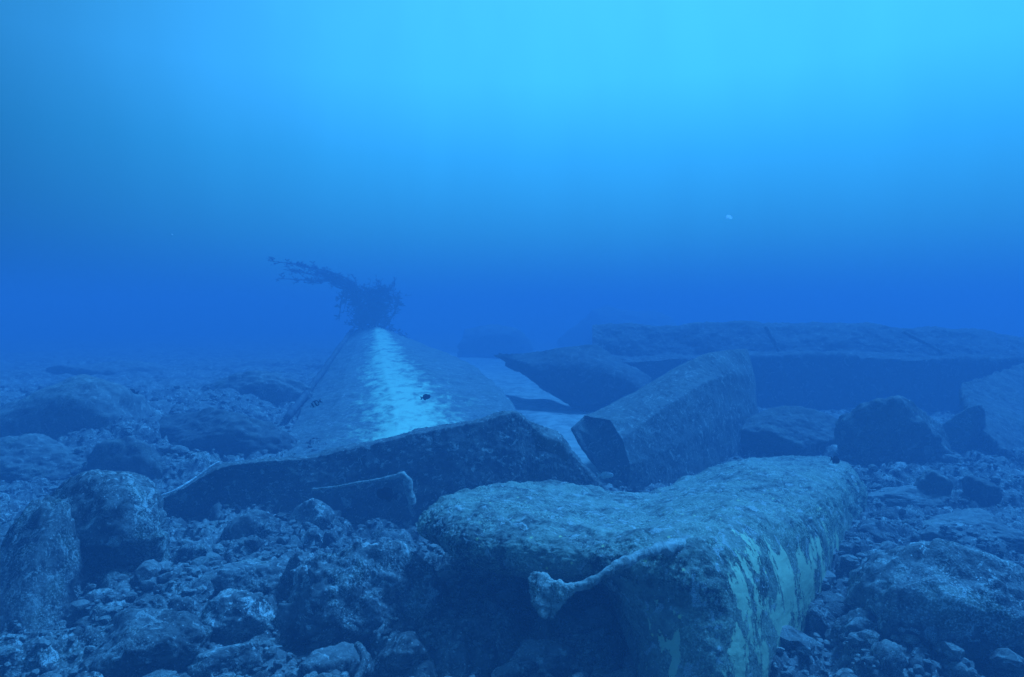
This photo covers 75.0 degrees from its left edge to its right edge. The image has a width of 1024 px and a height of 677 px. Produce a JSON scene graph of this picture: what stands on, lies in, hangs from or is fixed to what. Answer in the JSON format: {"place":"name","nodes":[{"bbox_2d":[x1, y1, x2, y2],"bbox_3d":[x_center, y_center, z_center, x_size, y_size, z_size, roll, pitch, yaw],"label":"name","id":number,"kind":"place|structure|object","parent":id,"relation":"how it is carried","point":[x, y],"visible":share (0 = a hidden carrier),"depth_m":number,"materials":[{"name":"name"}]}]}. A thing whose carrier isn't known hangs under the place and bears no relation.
{"place":"outdoors","nodes":[
{"label":"outdoors","id":0,"kind":"place"},
{"bbox_2d":[377,487,397,501],"bbox_3d":[-1.045,1.309,5.596,0.195,0.127,0.035,9,3,10],"label":"damselfish","id":1,"kind":"object","parent":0,"point":[386,494],"visible":1,"depth_m":5.59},
{"bbox_2d":[420,394,430,399],"bbox_3d":[-1.141,0.773,8.789,0.140,0.081,0.022,-12,4,-9],"label":"damselfish","id":2,"kind":"object","parent":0,"point":[426,396],"visible":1,"depth_m":8.78,"materials":[{"name":"blue"}]},
{"bbox_2d":[0,334,1023,676],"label":"seabed","id":3,"kind":"structure","parent":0,"point":[194,362],"depth_m":7.78,"materials":[{"name":"grey stone"}]},
{"bbox_2d":[0,503,11,521],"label":"boulder","id":4,"kind":"object","parent":3,"relation":"on","point":[5,511],"visible":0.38,"depth_m":5.94,"materials":[{"name":"grey stone"}]},
{"bbox_2d":[23,636,59,673],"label":"boulder","id":5,"kind":"object","parent":3,"relation":"on","point":[47,659],"visible":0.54,"depth_m":3.70,"materials":[{"name":"grey stone"}]},
{"bbox_2d":[0,433,85,480],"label":"boulder","id":6,"kind":"object","parent":3,"relation":"on","point":[27,457],"visible":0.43,"depth_m":8.14,"materials":[{"name":"grey stone"}]},
{"bbox_2d":[0,495,89,634],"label":"boulder","id":7,"kind":"object","parent":3,"relation":"on","point":[44,578],"visible":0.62,"depth_m":4.45,"materials":[{"name":"grey stone"}]},
{"bbox_2d":[39,668,71,676],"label":"rubble rock","id":8,"kind":"object","parent":3,"relation":"on","point":[50,673],"visible":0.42,"depth_m":3.67,"materials":[{"name":"grey stone"}]},
{"bbox_2d":[42,628,69,633],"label":"rubble rock","id":9,"kind":"object","parent":3,"relation":"on","point":[52,631],"visible":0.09,"depth_m":4.06,"materials":[{"name":"grey stone"}]},
{"bbox_2d":[69,626,83,639],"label":"rubble rock","id":10,"kind":"object","parent":3,"relation":"on","point":[78,631],"visible":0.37,"depth_m":3.96,"materials":[{"name":"grey stone"}]},
{"bbox_2d":[0,374,154,439],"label":"boulder","id":11,"kind":"object","parent":3,"relation":"on","point":[70,404],"visible":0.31,"depth_m":9.49,"materials":[{"name":"stone"}]},
{"bbox_2d":[71,620,90,628],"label":"rubble rock","id":12,"kind":"object","parent":3,"relation":"on","point":[83,623],"visible":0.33,"depth_m":4.29,"materials":[{"name":"grey stone"}]},
{"bbox_2d":[68,588,137,621],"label":"boulder","id":13,"kind":"object","parent":3,"relation":"on","point":[99,594],"visible":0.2,"depth_m":4.48,"materials":[{"name":"grey stone"}]},
{"bbox_2d":[46,360,166,375],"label":"boulder","id":14,"kind":"object","parent":3,"relation":"on","point":[110,368],"visible":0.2,"depth_m":18.29,"materials":[{"name":"stone"}]},
{"bbox_2d":[49,469,169,571],"bbox_3d":[-3.148,1.573,5.081,1.106,1.145,0.751,0,2,0],"label":"boulder","id":15,"kind":"object","parent":3,"relation":"on","point":[120,518],"visible":0.41,"depth_m":4.89,"materials":[{"name":"grey stone"}]},
{"bbox_2d":[86,436,164,479],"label":"boulder","id":16,"kind":"object","parent":3,"relation":"on","point":[131,454],"visible":0.52,"depth_m":7.88,"materials":[{"name":"grey stone"}]},
{"bbox_2d":[123,429,132,435],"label":"rubble rock","id":17,"kind":"object","parent":3,"relation":"on","point":[129,432],"visible":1,"depth_m":9.16,"materials":[{"name":"grey stone"}]},
{"bbox_2d":[130,576,138,586],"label":"rubble rock","id":18,"kind":"object","parent":3,"relation":"on","point":[134,584],"visible":0.24,"depth_m":4.69,"materials":[{"name":"grey stone"}]},
{"bbox_2d":[133,430,143,437],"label":"rubble rock","id":19,"kind":"object","parent":3,"relation":"on","point":[138,433],"visible":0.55,"depth_m":9.34,"materials":[{"name":"grey stone"}]},
{"bbox_2d":[75,607,211,676],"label":"boulder","id":20,"kind":"object","parent":3,"relation":"on","point":[135,642],"visible":0.84,"depth_m":3.79,"materials":[{"name":"grey stone"}]},
{"bbox_2d":[134,593,155,605],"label":"rubble rock","id":21,"kind":"object","parent":3,"relation":"on","point":[147,597],"visible":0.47,"depth_m":4.45,"materials":[{"name":"grey stone"}]},
{"bbox_2d":[143,669,173,676],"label":"rubble rock","id":22,"kind":"object","parent":3,"relation":"on","point":[161,673],"visible":0.97,"depth_m":3.56,"materials":[{"name":"grey stone"}]},
{"bbox_2d":[152,593,178,599],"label":"rubble rock","id":23,"kind":"object","parent":3,"relation":"on","point":[157,596],"visible":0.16,"depth_m":4.53,"materials":[{"name":"grey stone"}]},
{"bbox_2d":[167,597,194,613],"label":"boulder","id":24,"kind":"object","parent":3,"relation":"on","point":[182,604],"visible":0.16,"depth_m":4.38,"materials":[{"name":"grey stone"}]},
{"bbox_2d":[177,671,192,676],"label":"rubble rock","id":25,"kind":"object","parent":3,"relation":"on","point":[184,674],"visible":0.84,"depth_m":3.78,"materials":[{"name":"grey stone"}]},
{"bbox_2d":[175,539,208,563],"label":"boulder","id":26,"kind":"object","parent":3,"relation":"on","point":[191,550],"visible":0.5,"depth_m":5.38,"materials":[{"name":"grey stone"}]},
{"bbox_2d":[182,564,215,572],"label":"boulder","id":27,"kind":"object","parent":3,"relation":"on","point":[209,570],"visible":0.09,"depth_m":5.05,"materials":[{"name":"grey stone"}]},
{"bbox_2d":[192,573,215,600],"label":"rubble rock","id":28,"kind":"object","parent":3,"relation":"on","point":[204,580],"visible":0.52,"depth_m":4.74,"materials":[{"name":"grey stone"}]},
{"bbox_2d":[209,502,221,517],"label":"rubble rock","id":29,"kind":"object","parent":3,"relation":"on","point":[216,508],"visible":1,"depth_m":6.44,"materials":[{"name":"grey stone"}]},
{"bbox_2d":[186,639,262,676],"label":"boulder","id":30,"kind":"object","parent":3,"relation":"on","point":[244,658],"visible":0.87,"depth_m":3.83,"materials":[{"name":"grey stone"}]},
{"bbox_2d":[157,407,296,457],"bbox_3d":[-4.339,1.619,9.810,2.465,1.210,1.264,1,2,22],"label":"boulder","id":31,"kind":"object","parent":3,"relation":"on","point":[222,432],"visible":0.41,"depth_m":9.43,"materials":[{"name":"grey stone"}]},
{"bbox_2d":[198,588,276,641],"bbox_3d":[-1.749,1.860,4.272,0.680,0.507,0.427,0,2,0],"label":"boulder","id":32,"kind":"object","parent":3,"relation":"on","point":[228,613],"visible":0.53,"depth_m":4.14,"materials":[{"name":"grey stone"}]},
{"bbox_2d":[210,555,289,597],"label":"boulder","id":33,"kind":"object","parent":3,"relation":"on","point":[257,574],"visible":0.48,"depth_m":4.79,"materials":[{"name":"grey stone"}]},
{"bbox_2d":[220,509,281,540],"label":"boulder","id":34,"kind":"object","parent":3,"relation":"on","point":[261,524],"visible":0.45,"depth_m":5.73,"materials":[{"name":"grey stone"}]},
{"bbox_2d":[243,537,263,549],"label":"rubble rock","id":35,"kind":"object","parent":3,"relation":"on","point":[253,543],"visible":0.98,"depth_m":5.48,"materials":[{"name":"grey stone"}]},
{"bbox_2d":[200,370,312,405],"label":"boulder","id":36,"kind":"object","parent":3,"relation":"on","point":[277,389],"visible":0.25,"depth_m":13.10,"materials":[{"name":"stone"}]},
{"bbox_2d":[252,670,271,676],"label":"rubble rock","id":37,"kind":"object","parent":3,"relation":"on","point":[263,673],"visible":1,"depth_m":3.74,"materials":[{"name":"grey stone"}]},
{"bbox_2d":[259,637,271,647],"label":"rubble rock","id":38,"kind":"object","parent":3,"relation":"on","point":[267,641],"visible":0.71,"depth_m":4.02,"materials":[{"name":"grey stone"}]},
{"bbox_2d":[274,512,290,517],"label":"rubble rock","id":39,"kind":"object","parent":3,"relation":"on","point":[279,515],"visible":0.91,"depth_m":6.49,"materials":[{"name":"grey stone"}]},
{"bbox_2d":[281,524,293,536],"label":"boulder","id":40,"kind":"object","parent":3,"relation":"on","point":[288,528],"visible":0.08,"depth_m":6.01,"materials":[{"name":"grey stone"}]},
{"bbox_2d":[272,602,308,651],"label":"boulder","id":41,"kind":"object","parent":3,"relation":"on","point":[286,625],"visible":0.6,"depth_m":4.18,"materials":[{"name":"grey stone"}]},
{"bbox_2d":[276,551,311,600],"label":"boulder","id":42,"kind":"object","parent":3,"relation":"on","point":[282,588],"visible":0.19,"depth_m":4.70,"materials":[{"name":"grey stone"}]},
{"bbox_2d":[287,535,302,548],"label":"rubble rock","id":43,"kind":"object","parent":3,"relation":"on","point":[294,539],"visible":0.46,"depth_m":5.67,"materials":[{"name":"grey stone"}]},
{"bbox_2d":[287,498,334,529],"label":"boulder","id":44,"kind":"object","parent":3,"relation":"on","point":[319,514],"visible":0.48,"depth_m":6.19,"materials":[{"name":"grey stone"}]},
{"bbox_2d":[310,400,321,407],"bbox_3d":[-2.585,0.857,8.798,0.165,0.086,0.024,-30,9,-12],"label":"sergeant fish","id":45,"kind":"object","parent":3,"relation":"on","point":[315,403],"visible":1,"depth_m":8.79},
{"bbox_2d":[315,533,321,548],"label":"boulder","id":46,"kind":"object","parent":3,"relation":"on","point":[318,537],"visible":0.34,"depth_m":5.78,"materials":[{"name":"grey stone"}]},
{"bbox_2d":[322,530,338,548],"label":"boulder","id":47,"kind":"object","parent":3,"relation":"on","point":[330,537],"visible":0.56,"depth_m":5.83,"materials":[{"name":"grey stone"}]},
{"bbox_2d":[299,641,373,676],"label":"boulder","id":48,"kind":"object","parent":3,"relation":"on","point":[344,656],"visible":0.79,"depth_m":3.76,"materials":[{"name":"grey stone"}]},
{"bbox_2d":[317,618,368,646],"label":"boulder","id":49,"kind":"object","parent":3,"relation":"on","point":[328,637],"visible":0.38,"depth_m":4.08,"materials":[{"name":"grey stone"}]},
{"bbox_2d":[354,641,369,676],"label":"curved strip","id":50,"kind":"object","parent":3,"relation":"on","point":[359,647],"visible":1,"depth_m":3.58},
{"bbox_2d":[284,540,447,649],"bbox_3d":[-0.934,1.787,4.489,1.090,0.939,0.795,-1,2,-33],"label":"boulder","id":51,"kind":"object","parent":3,"relation":"on","point":[374,586],"visible":0.66,"depth_m":4.27,"materials":[{"name":"grey stone"}]},
{"bbox_2d":[161,410,609,528],"bbox_3d":[-1.200,1.462,6.808,4.577,1.412,1.298,0,2,0],"label":"bent plate","id":52,"kind":"object","parent":3,"relation":"on","point":[419,471],"visible":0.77,"depth_m":6.68,"materials":[{"name":"metal"}]},
{"bbox_2d":[381,628,391,635],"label":"rubble rock","id":53,"kind":"object","parent":3,"relation":"on","point":[386,632],"visible":0.97,"depth_m":4.06,"materials":[{"name":"grey stone"}]},
{"bbox_2d":[283,325,515,456],"bbox_3d":[-2.558,0.760,16.617,4.210,2.086,16.497,0,2,-8],"label":"tented plate","id":54,"kind":"object","parent":3,"relation":"on","point":[375,383],"visible":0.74,"depth_m":12.40,"materials":[{"name":"metal"}]},
{"bbox_2d":[267,257,408,337],"bbox_3d":[-5.366,-1.281,21.360,4.709,2.717,2.265,-1,2,-21],"label":"seaweed tuft","id":55,"kind":"object","parent":54,"relation":"on","point":[374,308],"visible":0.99,"depth_m":21.49,"materials":[{"name":"plant"}]},
{"bbox_2d":[378,631,429,676],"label":"boulder","id":56,"kind":"object","parent":3,"relation":"on","point":[400,653],"visible":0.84,"depth_m":3.83,"materials":[{"name":"grey stone"}]},
{"bbox_2d":[457,324,533,358],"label":"boulder","id":57,"kind":"object","parent":3,"relation":"on","point":[489,341],"visible":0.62,"depth_m":32.93,"materials":[{"name":"stone"}]},
{"bbox_2d":[0,384,1023,676],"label":"gravel","id":58,"kind":"structure","parent":3,"relation":"on","point":[794,640],"depth_m":4.54,"materials":[{"name":"grey gravel"}]},
{"bbox_2d":[491,656,538,676],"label":"boulder","id":59,"kind":"object","parent":3,"relation":"on","point":[524,666],"visible":0.99,"depth_m":3.71,"materials":[{"name":"grey stone"}]},
{"bbox_2d":[509,638,576,676],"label":"boulder","id":60,"kind":"object","parent":3,"relation":"on","point":[556,658],"visible":0.68,"depth_m":3.83,"materials":[{"name":"grey stone"}]},
{"bbox_2d":[494,344,651,411],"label":"curved slab","id":61,"kind":"structure","parent":3,"relation":"on","point":[588,378],"depth_m":14.08,"materials":[{"name":"metal"}]},
{"bbox_2d":[557,305,676,347],"bbox_3d":[6.141,0.029,40.069,7.010,4.008,6.308,0,2,0],"label":"boulder","id":62,"kind":"object","parent":3,"relation":"on","point":[579,333],"visible":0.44,"depth_m":38.52,"materials":[{"name":"stone"}]},
{"bbox_2d":[415,455,867,676],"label":"hull section","id":63,"kind":"object","parent":3,"relation":"on","point":[718,570],"visible":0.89,"depth_m":4.00,"materials":[{"name":"grey metal"}]},
{"bbox_2d":[830,456,839,463],"bbox_3d":[3.293,1.239,6.805,0.132,0.083,0.023,18,-4,-20],"label":"damselfish","id":64,"kind":"object","parent":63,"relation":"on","point":[835,459],"visible":1,"depth_m":6.80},
{"bbox_2d":[571,349,757,490],"bbox_3d":[2.829,1.067,9.975,1.165,1.743,5.565,1,2,39],"label":"rock","id":65,"kind":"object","parent":3,"relation":"on","point":[674,425],"depth_m":8.63,"materials":[{"name":"stone"}]},
{"bbox_2d":[741,405,837,456],"bbox_3d":[3.956,1.572,10.205,2.430,1.063,1.364,0,2,0],"label":"boulder","id":66,"kind":"object","parent":3,"relation":"on","point":[784,430],"visible":0.48,"depth_m":9.78,"materials":[{"name":"stone"}]},
{"bbox_2d":[792,672,806,676],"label":"rubble rock","id":67,"kind":"object","parent":3,"relation":"on","point":[794,674],"visible":1,"depth_m":3.61,"materials":[{"name":"grey stone"}]},
{"bbox_2d":[592,320,1023,412],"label":"hull wall","id":68,"kind":"structure","parent":3,"relation":"on","point":[818,366],"depth_m":15.35,"materials":[{"name":"metal"}]},
{"bbox_2d":[806,605,835,639],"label":"boulder","id":69,"kind":"object","parent":3,"relation":"on","point":[820,620],"visible":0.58,"depth_m":4.30,"materials":[{"name":"grey stone"}]},
{"bbox_2d":[827,589,838,593],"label":"boulder","id":70,"kind":"object","parent":3,"relation":"on","point":[833,590],"visible":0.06,"depth_m":4.62,"materials":[{"name":"grey stone"}]},
{"bbox_2d":[817,591,849,608],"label":"rubble rock","id":71,"kind":"object","parent":3,"relation":"on","point":[827,597],"visible":0.59,"depth_m":4.46,"materials":[{"name":"grey stone"}]},
{"bbox_2d":[821,602,849,618],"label":"rubble rock","id":72,"kind":"object","parent":3,"relation":"on","point":[836,610],"visible":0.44,"depth_m":4.36,"materials":[{"name":"grey stone"}]},
{"bbox_2d":[838,632,847,641],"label":"rubble rock","id":73,"kind":"object","parent":3,"relation":"on","point":[841,637],"visible":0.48,"depth_m":4.00,"materials":[{"name":"grey stone"}]},
{"bbox_2d":[840,542,854,555],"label":"boulder","id":74,"kind":"object","parent":3,"relation":"on","point":[847,548],"visible":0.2,"depth_m":5.49,"materials":[{"name":"grey stone"}]},
{"bbox_2d":[839,671,857,676],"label":"rubble rock","id":75,"kind":"object","parent":3,"relation":"on","point":[844,674],"visible":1,"depth_m":3.65,"materials":[{"name":"grey stone"}]},
{"bbox_2d":[831,607,881,640],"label":"boulder","id":76,"kind":"object","parent":3,"relation":"on","point":[858,619],"visible":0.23,"depth_m":4.01,"materials":[{"name":"grey stone"}]},
{"bbox_2d":[865,549,880,558],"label":"boulder","id":77,"kind":"object","parent":3,"relation":"on","point":[869,553],"visible":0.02,"depth_m":5.29,"materials":[{"name":"grey stone"}]},
{"bbox_2d":[869,483,881,488],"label":"rubble rock","id":78,"kind":"object","parent":3,"relation":"on","point":[875,486],"visible":0.91,"depth_m":7.47,"materials":[{"name":"grey stone"}]},
{"bbox_2d":[856,518,897,542],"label":"boulder","id":79,"kind":"object","parent":3,"relation":"on","point":[877,530],"visible":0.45,"depth_m":5.94,"materials":[{"name":"grey stone"}]},
{"bbox_2d":[870,639,908,676],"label":"rubble rock","id":80,"kind":"object","parent":3,"relation":"on","point":[890,656],"visible":0.97,"depth_m":3.58,"materials":[{"name":"grey stone"}]},
{"bbox_2d":[880,507,899,519],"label":"rubble rock","id":81,"kind":"object","parent":3,"relation":"on","point":[890,513],"visible":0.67,"depth_m":6.59,"materials":[{"name":"grey stone"}]},
{"bbox_2d":[886,532,895,538],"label":"rubble rock","id":82,"kind":"object","parent":3,"relation":"on","point":[891,535],"visible":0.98,"depth_m":5.88,"materials":[{"name":"grey stone"}]},
{"bbox_2d":[834,395,952,467],"bbox_3d":[5.364,1.520,9.504,1.729,1.503,0.994,0,2,0],"label":"boulder","id":83,"kind":"object","parent":3,"relation":"on","point":[878,432],"visible":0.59,"depth_m":9.06,"materials":[{"name":"stone"}]},
{"bbox_2d":[867,485,953,508],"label":"boulder","id":84,"kind":"object","parent":3,"relation":"on","point":[904,496],"visible":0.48,"depth_m":7.12,"materials":[{"name":"grey stone"}]},
{"bbox_2d":[913,469,952,494],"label":"boulder","id":85,"kind":"object","parent":3,"relation":"on","point":[931,481],"visible":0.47,"depth_m":7.17,"materials":[{"name":"grey stone"}]},
{"bbox_2d":[845,538,1023,673],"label":"boulder","id":86,"kind":"object","parent":3,"relation":"on","point":[967,599],"visible":0.78,"depth_m":3.88,"materials":[{"name":"grey stone"}]},
{"bbox_2d":[938,670,945,676],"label":"rubble rock","id":87,"kind":"object","parent":3,"relation":"on","point":[940,672],"visible":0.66,"depth_m":3.66,"materials":[{"name":"grey stone"}]},
{"bbox_2d":[942,404,986,450],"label":"boulder","id":88,"kind":"object","parent":3,"relation":"on","point":[964,428],"visible":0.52,"depth_m":9.80,"materials":[{"name":"stone"}]},
{"bbox_2d":[918,508,1023,553],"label":"boulder","id":89,"kind":"object","parent":3,"relation":"on","point":[991,523],"visible":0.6,"depth_m":6.03,"materials":[{"name":"grey stone"}]},
{"bbox_2d":[962,474,1001,507],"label":"boulder","id":90,"kind":"object","parent":3,"relation":"on","point":[982,492],"visible":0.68,"depth_m":7.15,"materials":[{"name":"grey stone"}]},
{"bbox_2d":[958,363,1023,467],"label":"tilted plate","id":91,"kind":"object","parent":3,"relation":"on","point":[998,396],"visible":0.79,"depth_m":10.91,"materials":[{"name":"stone"}]},
{"bbox_2d":[0,0,1023,338],"label":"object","id":92,"kind":"structure","parent":0,"point":[533,167],"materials":[{"name":"blue liquid"}]},
{"bbox_2d":[596,472,612,478],"bbox_3d":[0.883,1.302,6.345,0.169,0.071,0.020,0,2,-5],"label":"pale fish","id":93,"kind":"object","parent":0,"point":[605,475],"visible":1,"depth_m":6.34}
]}

